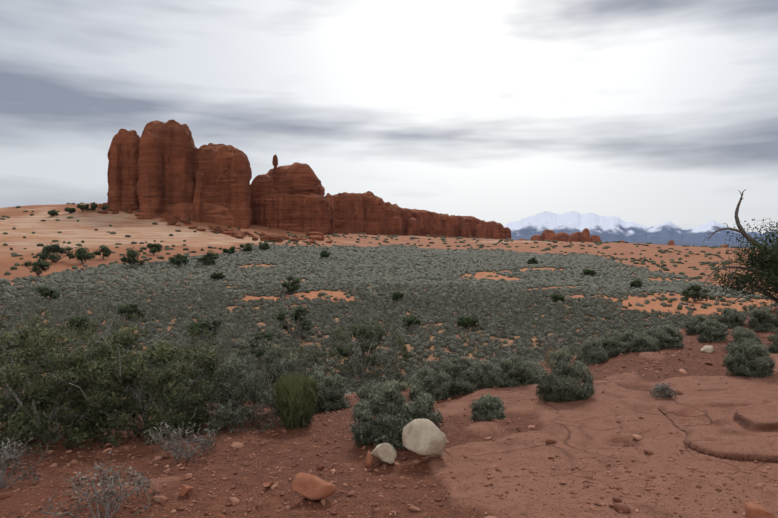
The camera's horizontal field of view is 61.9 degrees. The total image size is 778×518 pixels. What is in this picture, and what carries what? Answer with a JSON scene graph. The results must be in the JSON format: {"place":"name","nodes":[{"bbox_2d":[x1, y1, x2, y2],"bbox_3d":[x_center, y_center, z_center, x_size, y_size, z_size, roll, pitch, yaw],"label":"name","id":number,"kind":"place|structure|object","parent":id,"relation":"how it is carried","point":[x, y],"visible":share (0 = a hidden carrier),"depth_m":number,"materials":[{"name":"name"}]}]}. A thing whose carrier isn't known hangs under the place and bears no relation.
{"place":"outdoors","nodes":[
{"label":"outdoors","id":0,"kind":"place"},
{"bbox_2d":[0,203,777,517],"bbox_3d":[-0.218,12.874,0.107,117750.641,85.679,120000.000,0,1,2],"label":"ground","id":1,"kind":"structure","parent":0,"point":[559,422],"depth_m":5.58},
{"bbox_2d":[0,307,411,458],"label":"green bushes","id":2,"kind":"object","parent":1,"relation":"on","point":[107,387],"visible":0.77,"depth_m":6.32,"materials":[{"name":"green plant"}]},
{"bbox_2d":[97,203,331,243],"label":"talus blocks","id":3,"kind":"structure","parent":1,"relation":"on","point":[173,220],"depth_m":350.34,"materials":[{"name":"stone"}]},
{"bbox_2d":[272,372,322,429],"bbox_3d":[-0.958,1.464,6.684,0.499,0.640,0.521,1,1,37],"label":"green foliage","id":4,"kind":"object","parent":1,"relation":"on","point":[295,405],"visible":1,"depth_m":6.57,"materials":[{"name":"green plant"}]},
{"bbox_2d":[0,333,677,517],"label":"dry foliage","id":5,"kind":"object","parent":1,"relation":"on","point":[195,439],"visible":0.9,"depth_m":4.79,"materials":[{"name":"grey plant"}]},
{"bbox_2d":[0,203,769,421],"bbox_3d":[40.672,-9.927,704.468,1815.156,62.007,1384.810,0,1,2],"label":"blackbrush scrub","id":6,"kind":"object","parent":1,"relation":"on","point":[653,262],"visible":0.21,"depth_m":300.66,"materials":[{"name":"green plant"}]},
{"bbox_2d":[3,288,756,419],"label":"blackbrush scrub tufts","id":7,"kind":"object","parent":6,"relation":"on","point":[428,363],"visible":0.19,"depth_m":23.47,"materials":[{"name":"plant"}]},
{"bbox_2d":[0,281,773,416],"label":"sagebrush tufts","id":8,"kind":"object","parent":1,"relation":"on","point":[432,315],"visible":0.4,"depth_m":92.77,"materials":[{"name":"green plant"}]},
{"bbox_2d":[0,189,776,438],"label":"snag branches","id":9,"kind":"object","parent":1,"relation":"on","point":[741,230],"visible":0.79,"depth_m":16.91,"materials":[{"name":"brown plant"}]},
{"bbox_2d":[0,291,777,517],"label":"shrub branches","id":10,"kind":"object","parent":1,"relation":"on","point":[82,416],"visible":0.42,"depth_m":6.52,"materials":[{"name":"plant"}]},
{"bbox_2d":[0,306,777,517],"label":"gravel stones","id":11,"kind":"object","parent":1,"relation":"on","point":[617,506],"visible":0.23,"depth_m":4.99,"materials":[{"name":"brown gravel"}]},
{"bbox_2d":[21,202,777,370],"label":"juniper bushes","id":12,"kind":"object","parent":1,"relation":"on","point":[761,265],"visible":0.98,"depth_m":74.21,"materials":[{"name":"green plant"}]},
{"bbox_2d":[107,119,728,247],"bbox_3d":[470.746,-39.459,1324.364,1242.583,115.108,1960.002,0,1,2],"label":"sandstone buttes","id":13,"kind":"object","parent":1,"relation":"on","point":[160,168],"visible":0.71,"depth_m":388.58,"materials":[{"name":"red stone"}]},
{"bbox_2d":[163,450,774,517],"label":"red rocks","id":14,"kind":"object","parent":1,"relation":"on","point":[312,487],"visible":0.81,"depth_m":4.43,"materials":[{"name":"red stone"}]},
{"bbox_2d":[173,306,777,450],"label":"sagebrush shrubs","id":15,"kind":"object","parent":1,"relation":"on","point":[471,376],"visible":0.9,"depth_m":7.66,"materials":[{"name":"green plant"}]},
{"bbox_2d":[399,348,559,440],"bbox_3d":[1.573,1.683,8.485,0.415,0.626,6.309,0,1,25],"label":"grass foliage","id":16,"kind":"object","parent":1,"relation":"on","point":[546,358],"depth_m":11.14,"materials":[{"name":"plant"}]},
{"bbox_2d":[371,345,713,463],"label":"pale boulders","id":17,"kind":"object","parent":1,"relation":"on","point":[425,437],"visible":0.94,"depth_m":5.18,"materials":[{"name":"beige stone"}]},
{"bbox_2d":[658,387,777,462],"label":"rock slab","id":18,"kind":"structure","parent":1,"relation":"on","point":[739,425],"depth_m":5.80,"materials":[{"name":"brown stone"}]},
{"bbox_2d":[0,243,777,417],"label":"sagebrush","id":19,"kind":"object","parent":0,"point":[453,266],"depth_m":146.42,"materials":[{"name":"green plant"}]},
{"bbox_2d":[0,0,777,233],"label":"sky","id":20,"kind":"structure","parent":0,"point":[647,113],"materials":[{"name":"grey"}]},
{"bbox_2d":[504,211,777,243],"bbox_3d":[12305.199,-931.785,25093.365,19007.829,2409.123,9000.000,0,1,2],"label":"snowy mountains","id":21,"kind":"structure","parent":0,"point":[610,229],"depth_m":27563.89,"materials":[{"name":"white snow"}]},
{"bbox_2d":[629,241,776,247],"bbox_3d":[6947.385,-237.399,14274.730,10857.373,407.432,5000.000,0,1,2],"label":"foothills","id":22,"kind":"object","parent":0,"point":[679,243],"depth_m":16144.04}
]}

